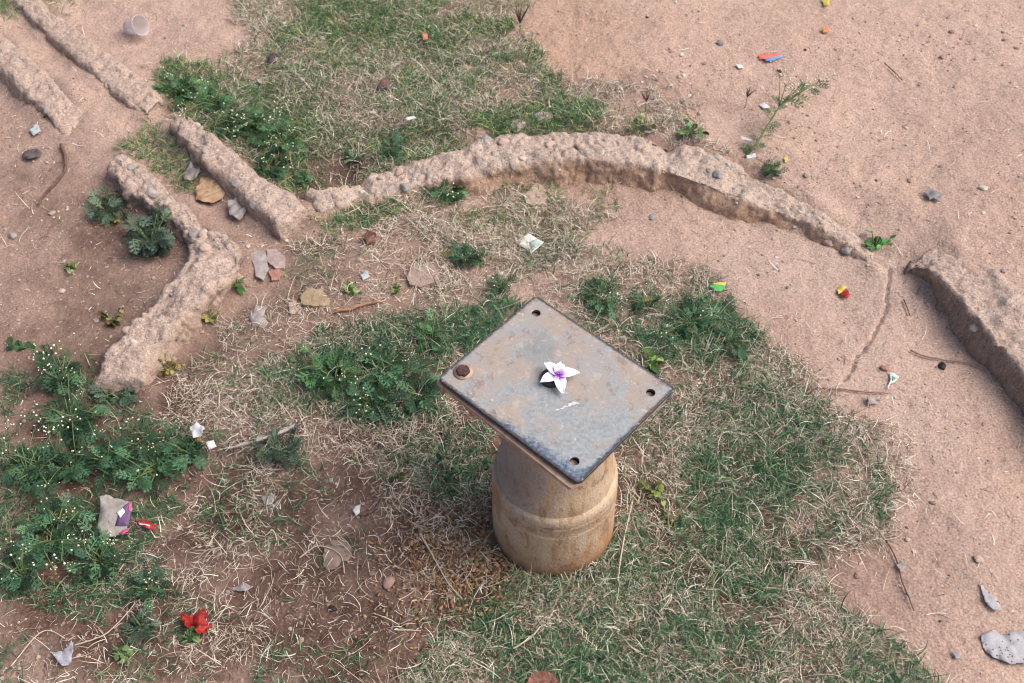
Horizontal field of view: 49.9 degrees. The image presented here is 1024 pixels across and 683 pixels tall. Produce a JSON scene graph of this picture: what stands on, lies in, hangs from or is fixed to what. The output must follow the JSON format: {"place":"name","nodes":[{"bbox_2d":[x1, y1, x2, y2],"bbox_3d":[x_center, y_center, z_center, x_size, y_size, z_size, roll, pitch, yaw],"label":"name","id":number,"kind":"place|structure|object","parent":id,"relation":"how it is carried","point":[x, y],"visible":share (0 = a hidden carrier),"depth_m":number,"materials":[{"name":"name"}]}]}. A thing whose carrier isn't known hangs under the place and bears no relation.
{"place":"outdoors","nodes":[
{"label":"outdoors","id":0,"kind":"place"},
{"bbox_2d":[0,0,1023,682],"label":"ground","id":1,"kind":"structure","parent":0,"point":[964,626],"depth_m":2.13,"materials":[{"name":"soil"}]},
{"bbox_2d":[6,337,44,355],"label":"dark sprig","id":2,"kind":"object","parent":1,"relation":"on","point":[27,345],"visible":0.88,"depth_m":2.04,"materials":[{"name":"green plant"}]},
{"bbox_2d":[0,539,52,598],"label":"feathery weed","id":3,"kind":"object","parent":1,"relation":"on","point":[26,580],"visible":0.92,"depth_m":1.73,"materials":[{"name":"green plant"}]},
{"bbox_2d":[22,148,41,158],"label":"stone","id":4,"kind":"object","parent":1,"relation":"on","point":[31,153],"visible":1,"depth_m":2.37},
{"bbox_2d":[0,416,74,498],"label":"feathery weed","id":5,"kind":"object","parent":1,"relation":"on","point":[24,459],"visible":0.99,"depth_m":1.86,"materials":[{"name":"green plant"}]},
{"bbox_2d":[0,33,83,141],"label":"concrete kerb","id":6,"kind":"structure","parent":1,"relation":"on","point":[26,77],"depth_m":2.48,"materials":[{"name":"concrete"}]},
{"bbox_2d":[2,492,95,574],"bbox_3d":[-0.751,0.305,1.773,0.177,0.084,0.154,15,52,12],"label":"feathery weed","id":7,"kind":"object","parent":1,"relation":"on","point":[60,542],"visible":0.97,"depth_m":1.78,"materials":[{"name":"green plant"}]},
{"bbox_2d":[19,333,84,397],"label":"feathery weed","id":8,"kind":"object","parent":1,"relation":"on","point":[49,362],"visible":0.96,"depth_m":1.98,"materials":[{"name":"green plant"}]},
{"bbox_2d":[38,143,66,204],"bbox_3d":[-0.966,-0.356,2.332,0.034,0.021,0.174,2,51,1],"label":"bent root","id":9,"kind":"object","parent":1,"relation":"on","point":[61,174],"visible":1,"depth_m":2.33,"materials":[{"name":"brown plant"}]},
{"bbox_2d":[50,641,73,665],"bbox_3d":[-0.670,0.470,1.652,0.032,0.009,0.034,-33,58,-24],"label":"plastic film","id":10,"kind":"object","parent":1,"relation":"on","point":[65,655],"visible":1,"depth_m":1.65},
{"bbox_2d":[18,367,110,446],"bbox_3d":[-0.766,0.133,1.912,0.170,0.075,0.143,25,55,19],"label":"feathery weed","id":11,"kind":"object","parent":1,"relation":"on","point":[84,421],"visible":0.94,"depth_m":1.92,"materials":[{"name":"green plant"}]},
{"bbox_2d":[21,408,112,500],"bbox_3d":[-0.764,0.197,1.867,0.154,0.078,0.128,-22,54,-17],"label":"feathery weed","id":12,"kind":"object","parent":1,"relation":"on","point":[71,473],"visible":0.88,"depth_m":1.87,"materials":[{"name":"green plant"}]},
{"bbox_2d":[59,259,76,273],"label":"broadleaf weed","id":13,"kind":"object","parent":1,"relation":"on","point":[68,267],"visible":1,"depth_m":2.18,"materials":[{"name":"green plant"}]},
{"bbox_2d":[12,0,164,114],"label":"concrete kerb","id":14,"kind":"structure","parent":1,"relation":"on","point":[127,87],"depth_m":2.54,"materials":[{"name":"concrete"}]},
{"bbox_2d":[67,518,132,583],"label":"feathery weed","id":15,"kind":"object","parent":1,"relation":"on","point":[93,568],"visible":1,"depth_m":1.76,"materials":[{"name":"green plant"}]},
{"bbox_2d":[81,182,126,226],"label":"feathery weed","id":16,"kind":"object","parent":1,"relation":"on","point":[113,205],"visible":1,"depth_m":2.26,"materials":[{"name":"green plant"}]},
{"bbox_2d":[70,428,140,493],"bbox_3d":[-0.700,0.201,1.876,0.125,0.056,0.110,20,54,15],"label":"feathery weed","id":17,"kind":"object","parent":1,"relation":"on","point":[114,467],"visible":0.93,"depth_m":1.88,"materials":[{"name":"green plant"}]},
{"bbox_2d":[97,306,123,326],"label":"broadleaf weed","id":18,"kind":"object","parent":1,"relation":"on","point":[110,321],"visible":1,"depth_m":2.08,"materials":[{"name":"yellow plant"}]},
{"bbox_2d":[87,384,138,407],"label":"feathery weed","id":19,"kind":"object","parent":1,"relation":"on","point":[105,395],"visible":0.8,"depth_m":1.96,"materials":[{"name":"green plant"}]},
{"bbox_2d":[97,495,132,536],"bbox_3d":[-0.652,0.285,1.801,0.062,0.013,0.075,0,51,0],"label":"torn packet","id":20,"kind":"object","parent":1,"relation":"on","point":[116,512],"visible":1,"depth_m":1.80,"materials":[{"name":"paper"}]},
{"bbox_2d":[112,637,133,665],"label":"broadleaf weed","id":21,"kind":"object","parent":1,"relation":"on","point":[127,653],"visible":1,"depth_m":1.66,"materials":[{"name":"green plant"}]},
{"bbox_2d":[123,14,149,35],"bbox_3d":[-0.899,-0.750,2.620,0.051,0.049,0.049,4,46,37],"label":"plastic cup","id":22,"kind":"object","parent":1,"relation":"on","point":[138,24],"visible":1,"depth_m":2.62,"materials":[{"name":"white"}]},
{"bbox_2d":[121,604,160,643],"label":"feathery weed","id":23,"kind":"object","parent":1,"relation":"on","point":[140,628],"visible":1,"depth_m":1.68,"materials":[{"name":"green plant"}]},
{"bbox_2d":[101,417,187,500],"bbox_3d":[-0.614,0.196,1.863,0.131,0.076,0.150,9,52,7],"label":"feathery weed","id":24,"kind":"object","parent":1,"relation":"on","point":[156,459],"visible":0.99,"depth_m":1.86,"materials":[{"name":"green plant"}]},
{"bbox_2d":[117,200,174,258],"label":"feathery weed","id":25,"kind":"object","parent":1,"relation":"on","point":[144,245],"visible":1,"depth_m":2.20,"materials":[{"name":"green plant"}]},
{"bbox_2d":[136,520,156,529],"bbox_3d":[-0.599,0.298,1.798,0.035,0.007,0.014,23,55,17],"label":"red wrapper","id":26,"kind":"object","parent":1,"relation":"on","point":[146,524],"visible":1,"depth_m":1.80,"materials":[{"name":"plastic"}]},
{"bbox_2d":[119,555,185,613],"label":"feathery weed","id":27,"kind":"object","parent":1,"relation":"on","point":[137,582],"visible":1,"depth_m":1.73,"materials":[{"name":"green plant"}]},
{"bbox_2d":[90,154,245,395],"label":"concrete kerb","id":28,"kind":"structure","parent":1,"relation":"on","point":[170,321],"depth_m":2.08,"materials":[{"name":"concrete"}]},
{"bbox_2d":[156,352,184,377],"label":"broadleaf weed","id":29,"kind":"object","parent":1,"relation":"on","point":[168,369],"visible":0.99,"depth_m":2.00,"materials":[{"name":"yellow plant"}]},
{"bbox_2d":[141,67,204,107],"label":"feathery weed","id":30,"kind":"object","parent":1,"relation":"on","point":[181,98],"visible":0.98,"depth_m":2.49,"materials":[{"name":"green plant"}]},
{"bbox_2d":[177,626,199,644],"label":"broadleaf weed","id":31,"kind":"object","parent":1,"relation":"on","point":[192,634],"visible":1,"depth_m":1.67,"materials":[{"name":"green plant"}]},
{"bbox_2d":[154,411,225,474],"bbox_3d":[-0.560,0.177,1.883,0.104,0.066,0.100,15,53,12],"label":"feathery weed","id":32,"kind":"object","parent":1,"relation":"on","point":[189,443],"visible":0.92,"depth_m":1.89,"materials":[{"name":"green plant"}]},
{"bbox_2d":[190,422,204,437],"bbox_3d":[-0.538,0.151,1.885,0.024,0.011,0.027,-19,54,-15],"label":"paper scrap","id":33,"kind":"object","parent":32,"relation":"on","point":[196,429],"visible":1,"depth_m":1.89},
{"bbox_2d":[183,162,202,180],"bbox_3d":[-0.680,-0.359,2.333,0.038,0.013,0.050,21,54,16],"label":"plastic film","id":34,"kind":"object","parent":1,"relation":"on","point":[192,172],"visible":1,"depth_m":2.33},
{"bbox_2d":[181,608,211,633],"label":"flower","id":35,"kind":"object","parent":1,"relation":"on","point":[198,622],"visible":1,"depth_m":1.68,"materials":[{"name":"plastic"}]},
{"bbox_2d":[177,75,237,119],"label":"feathery weed","id":36,"kind":"object","parent":1,"relation":"on","point":[204,100],"visible":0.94,"depth_m":2.47,"materials":[{"name":"green plant"}]},
{"bbox_2d":[195,176,224,202],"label":"dry leaf","id":37,"kind":"object","parent":1,"relation":"on","point":[208,185],"visible":0.99,"depth_m":2.30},
{"bbox_2d":[202,307,220,323],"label":"broadleaf weed","id":38,"kind":"object","parent":1,"relation":"on","point":[207,318],"visible":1,"depth_m":2.09,"materials":[{"name":"yellow plant"}]},
{"bbox_2d":[210,107,247,140],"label":"feathery weed","id":39,"kind":"object","parent":1,"relation":"on","point":[222,128],"visible":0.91,"depth_m":2.41,"materials":[{"name":"green plant"}]},
{"bbox_2d":[227,197,246,219],"bbox_3d":[-0.566,-0.272,2.262,0.035,0.013,0.062,-22,54,-17],"label":"plastic film","id":40,"kind":"object","parent":1,"relation":"on","point":[236,209],"visible":1,"depth_m":2.26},
{"bbox_2d":[231,277,245,294],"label":"broadleaf weed","id":41,"kind":"object","parent":1,"relation":"on","point":[239,289],"visible":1,"depth_m":2.13,"materials":[{"name":"green plant"}]},
{"bbox_2d":[170,116,307,242],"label":"concrete kerb","id":42,"kind":"structure","parent":1,"relation":"on","point":[279,213],"depth_m":2.28,"materials":[{"name":"concrete"}]},
{"bbox_2d":[232,583,252,590],"bbox_3d":[-0.424,0.387,1.730,0.032,0.006,0.015,13,52,10],"label":"paper scrap","id":43,"kind":"object","parent":1,"relation":"on","point":[240,587],"visible":1,"depth_m":1.73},
{"bbox_2d":[213,80,288,138],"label":"feathery weed","id":44,"kind":"object","parent":1,"relation":"on","point":[256,116],"visible":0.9,"depth_m":2.42,"materials":[{"name":"green plant"}]},
{"bbox_2d":[250,305,268,327],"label":"dry leaf","id":45,"kind":"object","parent":1,"relation":"on","point":[259,318],"visible":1,"depth_m":2.09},
{"bbox_2d":[251,250,268,280],"bbox_3d":[-0.495,-0.150,2.171,0.030,0.006,0.084,-13,52,-11],"label":"flat stone","id":46,"kind":"object","parent":1,"relation":"on","point":[261,266],"visible":1,"depth_m":2.17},
{"bbox_2d":[227,423,300,448],"bbox_3d":[-0.426,0.165,1.895,0.131,0.020,0.012,-16,53,-12],"label":"dry stick","id":47,"kind":"object","parent":1,"relation":"on","point":[291,427],"visible":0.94,"depth_m":1.89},
{"bbox_2d":[262,493,276,505],"bbox_3d":[-0.406,0.262,1.830,0.023,0.002,0.022,22,54,17],"label":"paper scrap","id":48,"kind":"object","parent":1,"relation":"on","point":[264,497],"visible":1,"depth_m":1.83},
{"bbox_2d":[253,142,292,181],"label":"feathery weed","id":49,"kind":"object","parent":1,"relation":"on","point":[271,170],"visible":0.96,"depth_m":2.35,"materials":[{"name":"green plant"}]},
{"bbox_2d":[268,269,282,281],"bbox_3d":[-0.463,-0.131,2.161,0.026,0.009,0.032,-17,53,-14],"label":"brick chip","id":50,"kind":"object","parent":1,"relation":"on","point":[275,274],"visible":1,"depth_m":2.16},
{"bbox_2d":[267,249,285,270],"bbox_3d":[-0.468,-0.162,2.182,0.040,0.010,0.052,0,51,0],"label":"flat stone","id":51,"kind":"object","parent":1,"relation":"on","point":[278,261],"visible":1,"depth_m":2.18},
{"bbox_2d":[248,419,305,469],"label":"feathery weed","id":52,"kind":"object","parent":1,"relation":"on","point":[271,450],"visible":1,"depth_m":1.87,"materials":[{"name":"green plant"}]},
{"bbox_2d":[240,112,320,159],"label":"feathery weed","id":53,"kind":"object","parent":1,"relation":"on","point":[289,141],"visible":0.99,"depth_m":2.39,"materials":[{"name":"green plant"}]},
{"bbox_2d":[289,301,301,314],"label":"flat stone","id":54,"kind":"object","parent":1,"relation":"on","point":[294,312],"visible":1,"depth_m":2.10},
{"bbox_2d":[294,170,311,186],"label":"feathery weed","id":55,"kind":"object","parent":1,"relation":"on","point":[298,178],"visible":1,"depth_m":2.37,"materials":[{"name":"green plant"}]},
{"bbox_2d":[299,288,329,307],"bbox_3d":[-0.378,-0.084,2.118,0.061,0.011,0.046,0,51,0],"label":"flat stone","id":56,"kind":"object","parent":1,"relation":"on","point":[310,294],"visible":1,"depth_m":2.11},
{"bbox_2d":[289,339,363,398],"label":"feathery weed","id":57,"kind":"object","parent":1,"relation":"on","point":[348,368],"visible":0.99,"depth_m":1.98,"materials":[{"name":"green plant"}]},
{"bbox_2d":[323,540,351,570],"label":"dry leaf","id":58,"kind":"object","parent":1,"relation":"on","point":[336,560],"visible":0.99,"depth_m":1.77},
{"bbox_2d":[339,148,361,165],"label":"feathery weed","id":59,"kind":"object","parent":1,"relation":"on","point":[350,153],"visible":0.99,"depth_m":2.37,"materials":[{"name":"green plant"}]},
{"bbox_2d":[342,281,361,294],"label":"broadleaf weed","id":60,"kind":"object","parent":1,"relation":"on","point":[353,290],"visible":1,"depth_m":2.12,"materials":[{"name":"green plant"}]},
{"bbox_2d":[335,300,383,311],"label":"dead stem","id":61,"kind":"object","parent":1,"relation":"on","point":[353,307],"visible":1,"depth_m":2.09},
{"bbox_2d":[362,230,376,243],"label":"dry leaf","id":62,"kind":"object","parent":1,"relation":"on","point":[367,236],"visible":1,"depth_m":2.21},
{"bbox_2d":[342,381,399,422],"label":"feathery weed","id":63,"kind":"object","parent":1,"relation":"on","point":[372,393],"visible":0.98,"depth_m":1.93,"materials":[{"name":"green plant"}]},
{"bbox_2d":[360,494,382,516],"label":"dead stem","id":64,"kind":"object","parent":1,"relation":"on","point":[368,512],"visible":1,"depth_m":1.81,"materials":[{"name":"brown plant"}]},
{"bbox_2d":[344,334,429,394],"bbox_3d":[-0.237,0.040,1.989,0.153,0.068,0.129,-23,55,-17],"label":"feathery weed","id":65,"kind":"object","parent":1,"relation":"on","point":[388,373],"visible":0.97,"depth_m":2.00,"materials":[{"name":"green plant"}]},
{"bbox_2d":[383,575,394,588],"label":"pebble","id":66,"kind":"object","parent":1,"relation":"on","point":[389,581],"visible":1,"depth_m":1.74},
{"bbox_2d":[377,129,405,165],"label":"feathery weed","id":67,"kind":"object","parent":1,"relation":"on","point":[396,151],"visible":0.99,"depth_m":2.36,"materials":[{"name":"green plant"}]},
{"bbox_2d":[387,466,404,480],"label":"broadleaf weed","id":68,"kind":"object","parent":1,"relation":"on","point":[400,476],"visible":1,"depth_m":1.85,"materials":[{"name":"green plant"}]},
{"bbox_2d":[387,356,448,415],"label":"feathery weed","id":69,"kind":"object","parent":1,"relation":"on","point":[429,384],"visible":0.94,"depth_m":1.95,"materials":[{"name":"green plant"}]},
{"bbox_2d":[407,259,440,289],"bbox_3d":[-0.175,-0.129,2.159,0.063,0.011,0.068,30,57,22],"label":"flat stone","id":70,"kind":"object","parent":1,"relation":"on","point":[414,279],"visible":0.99,"depth_m":2.15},
{"bbox_2d":[412,304,445,352],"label":"feathery weed","id":71,"kind":"object","parent":1,"relation":"on","point":[420,333],"visible":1,"depth_m":2.04,"materials":[{"name":"green plant"}]},
{"bbox_2d":[432,453,459,478],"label":"broadleaf weed","id":72,"kind":"object","parent":1,"relation":"on","point":[445,467],"visible":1,"depth_m":1.86,"materials":[{"name":"green plant"}]},
{"bbox_2d":[423,161,469,204],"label":"feathery weed","id":73,"kind":"object","parent":1,"relation":"on","point":[451,196],"visible":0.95,"depth_m":2.28,"materials":[{"name":"green plant"}]},
{"bbox_2d":[353,480,556,676],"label":"seed husks","id":74,"kind":"object","parent":1,"relation":"on","point":[455,554],"visible":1,"depth_m":1.76},
{"bbox_2d":[419,533,461,598],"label":"straw stalk","id":75,"kind":"object","parent":74,"relation":"on","point":[438,564],"visible":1,"depth_m":1.75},
{"bbox_2d":[439,237,493,269],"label":"feathery weed","id":76,"kind":"object","parent":1,"relation":"on","point":[457,257],"visible":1,"depth_m":2.17,"materials":[{"name":"green plant"}]},
{"bbox_2d":[0,0,950,682],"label":"green grass","id":77,"kind":"structure","parent":1,"relation":"on","point":[772,482],"depth_m":1.92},
{"bbox_2d":[478,271,517,296],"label":"feathery weed","id":78,"kind":"object","parent":1,"relation":"on","point":[504,285],"visible":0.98,"depth_m":2.13,"materials":[{"name":"green plant"}]},
{"bbox_2d":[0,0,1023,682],"bbox_3d":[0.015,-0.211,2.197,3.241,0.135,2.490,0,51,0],"label":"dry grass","id":79,"kind":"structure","parent":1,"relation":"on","point":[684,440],"depth_m":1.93,"materials":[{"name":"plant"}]},
{"bbox_2d":[0,0,1023,682],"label":"grit","id":80,"kind":"object","parent":1,"relation":"on","point":[652,218],"visible":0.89,"depth_m":2.13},
{"bbox_2d":[509,119,526,132],"bbox_3d":[0.012,-0.472,2.399,0.033,0.009,0.043,33,65,21],"label":"stone","id":81,"kind":"object","parent":1,"relation":"on","point":[519,123],"visible":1,"depth_m":2.40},
{"bbox_2d":[516,233,543,252],"bbox_3d":[0.036,-0.200,2.216,0.038,0.007,0.047,-37,60,-26],"label":"paper label","id":82,"kind":"object","parent":1,"relation":"on","point":[532,242],"visible":0.99,"depth_m":2.21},
{"bbox_2d":[523,182,546,207],"bbox_3d":[0.053,-0.304,2.306,0.048,0.012,0.062,29,56,21],"label":"flat stone","id":83,"kind":"object","parent":1,"relation":"on","point":[541,199],"visible":0.96,"depth_m":2.30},
{"bbox_2d":[527,671,557,682],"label":"brick chip","id":84,"kind":"object","parent":1,"relation":"on","point":[544,675],"visible":0.98,"depth_m":1.63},
{"bbox_2d":[534,111,553,123],"bbox_3d":[0.070,-0.491,2.409,0.047,0.011,0.041,28,63,12],"label":"stone","id":85,"kind":"object","parent":1,"relation":"on","point":[541,116],"visible":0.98,"depth_m":2.40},
{"bbox_2d":[437,297,672,576],"bbox_3d":[0.059,0.194,1.692,0.260,0.446,0.216,36,59,25],"label":"pipe post","id":86,"kind":"object","parent":1,"relation":"on","point":[554,480],"visible":0.96,"depth_m":1.55,"materials":[{"name":"metal"}]},
{"bbox_2d":[540,362,579,394],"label":"fallen flower","id":87,"kind":"object","parent":86,"relation":"on","point":[558,373],"visible":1,"depth_m":1.52,"materials":[{"name":"white plant"}]},
{"bbox_2d":[303,132,876,261],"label":"ring wall","id":88,"kind":"structure","parent":1,"relation":"on","point":[715,183],"depth_m":2.30,"materials":[{"name":"concrete"}]},
{"bbox_2d":[581,276,621,319],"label":"feathery weed","id":89,"kind":"object","parent":1,"relation":"on","point":[612,302],"visible":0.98,"depth_m":2.09,"materials":[{"name":"green plant"}]},
{"bbox_2d":[617,502,632,581],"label":"straw stalk","id":90,"kind":"object","parent":1,"relation":"on","point":[623,541],"visible":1,"depth_m":1.78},
{"bbox_2d":[621,282,663,320],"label":"feathery weed","id":91,"kind":"object","parent":1,"relation":"on","point":[658,297],"visible":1,"depth_m":2.09,"materials":[{"name":"green plant"}]},
{"bbox_2d":[631,113,655,130],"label":"broadleaf weed","id":92,"kind":"object","parent":1,"relation":"on","point":[644,126],"visible":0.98,"depth_m":2.37,"materials":[{"name":"green plant"}]},
{"bbox_2d":[638,478,665,505],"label":"broadleaf weed","id":93,"kind":"object","parent":1,"relation":"on","point":[642,484],"visible":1,"depth_m":1.85,"materials":[{"name":"green plant"}]},
{"bbox_2d":[641,349,664,374],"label":"broadleaf weed","id":94,"kind":"object","parent":1,"relation":"on","point":[654,369],"visible":0.98,"depth_m":2.00,"materials":[{"name":"green plant"}]},
{"bbox_2d":[661,512,684,526],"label":"broadleaf weed","id":95,"kind":"object","parent":1,"relation":"on","point":[666,517],"visible":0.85,"depth_m":1.81,"materials":[{"name":"green plant"}]},
{"bbox_2d":[661,292,719,344],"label":"feathery weed","id":96,"kind":"object","parent":1,"relation":"on","point":[688,327],"visible":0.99,"depth_m":2.05,"materials":[{"name":"green plant"}]},
{"bbox_2d":[678,119,708,138],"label":"broadleaf weed","id":97,"kind":"object","parent":1,"relation":"on","point":[682,132],"visible":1,"depth_m":2.35,"materials":[{"name":"green plant"}]},
{"bbox_2d":[709,282,725,291],"bbox_3d":[0.397,-0.106,2.121,0.034,0.002,0.024,0,51,0],"label":"plastic scrap","id":98,"kind":"object","parent":1,"relation":"on","point":[719,286],"visible":0.99,"depth_m":2.12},
{"bbox_2d":[704,324,746,366],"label":"feathery weed","id":99,"kind":"object","parent":1,"relation":"on","point":[736,347],"visible":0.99,"depth_m":2.03,"materials":[{"name":"green plant"}]},
{"bbox_2d":[758,53,782,60],"bbox_3d":[0.600,-0.657,2.547,0.059,0.003,0.030,0,51,0],"label":"plastic scrap","id":100,"kind":"object","parent":1,"relation":"on","point":[769,57],"visible":1,"depth_m":2.55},
{"bbox_2d":[758,148,788,177],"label":"feathery weed","id":101,"kind":"object","parent":1,"relation":"on","point":[768,171],"visible":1,"depth_m":2.30,"materials":[{"name":"green plant"}]},
{"bbox_2d":[742,61,834,157],"bbox_3d":[0.585,-0.483,2.332,0.144,0.127,0.204,18,53,14],"label":"flowering sprig","id":102,"kind":"object","parent":1,"relation":"on","point":[788,98],"visible":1,"depth_m":2.33,"materials":[{"name":"green plant"}]},
{"bbox_2d":[837,286,850,298],"bbox_3d":[0.646,-0.096,2.139,0.024,0.009,0.028,-35,59,-25],"label":"plastic scrap","id":103,"kind":"object","parent":1,"relation":"on","point":[843,291],"visible":1,"depth_m":2.14,"materials":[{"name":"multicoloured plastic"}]},
{"bbox_2d":[864,230,896,249],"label":"broadleaf weed","id":104,"kind":"object","parent":1,"relation":"on","point":[878,242],"visible":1,"depth_m":2.19,"materials":[{"name":"green plant"}]},
{"bbox_2d":[885,540,913,610],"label":"twig","id":105,"kind":"object","parent":1,"relation":"on","point":[900,573],"visible":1,"depth_m":1.74,"materials":[{"name":"wood"}]},
{"bbox_2d":[926,188,942,201],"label":"stone","id":106,"kind":"object","parent":1,"relation":"on","point":[931,193],"visible":1,"depth_m":2.24,"materials":[{"name":"stone"}]},
{"bbox_2d":[911,349,985,370],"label":"twig","id":107,"kind":"object","parent":1,"relation":"on","point":[943,359],"visible":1,"depth_m":2.04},
{"bbox_2d":[903,248,1023,415],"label":"concrete kerb","id":108,"kind":"structure","parent":1,"relation":"on","point":[985,314],"depth_m":2.04,"materials":[{"name":"concrete"}]},
{"bbox_2d":[980,583,1001,610],"bbox_3d":[0.744,0.401,1.717,0.019,0.005,0.053,-26,55,-19],"label":"stone","id":109,"kind":"object","parent":1,"relation":"on","point":[991,600],"visible":1,"depth_m":1.71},
{"bbox_2d":[980,631,1023,663],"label":"stone","id":110,"kind":"object","parent":1,"relation":"on","point":[1008,648],"visible":1,"depth_m":1.68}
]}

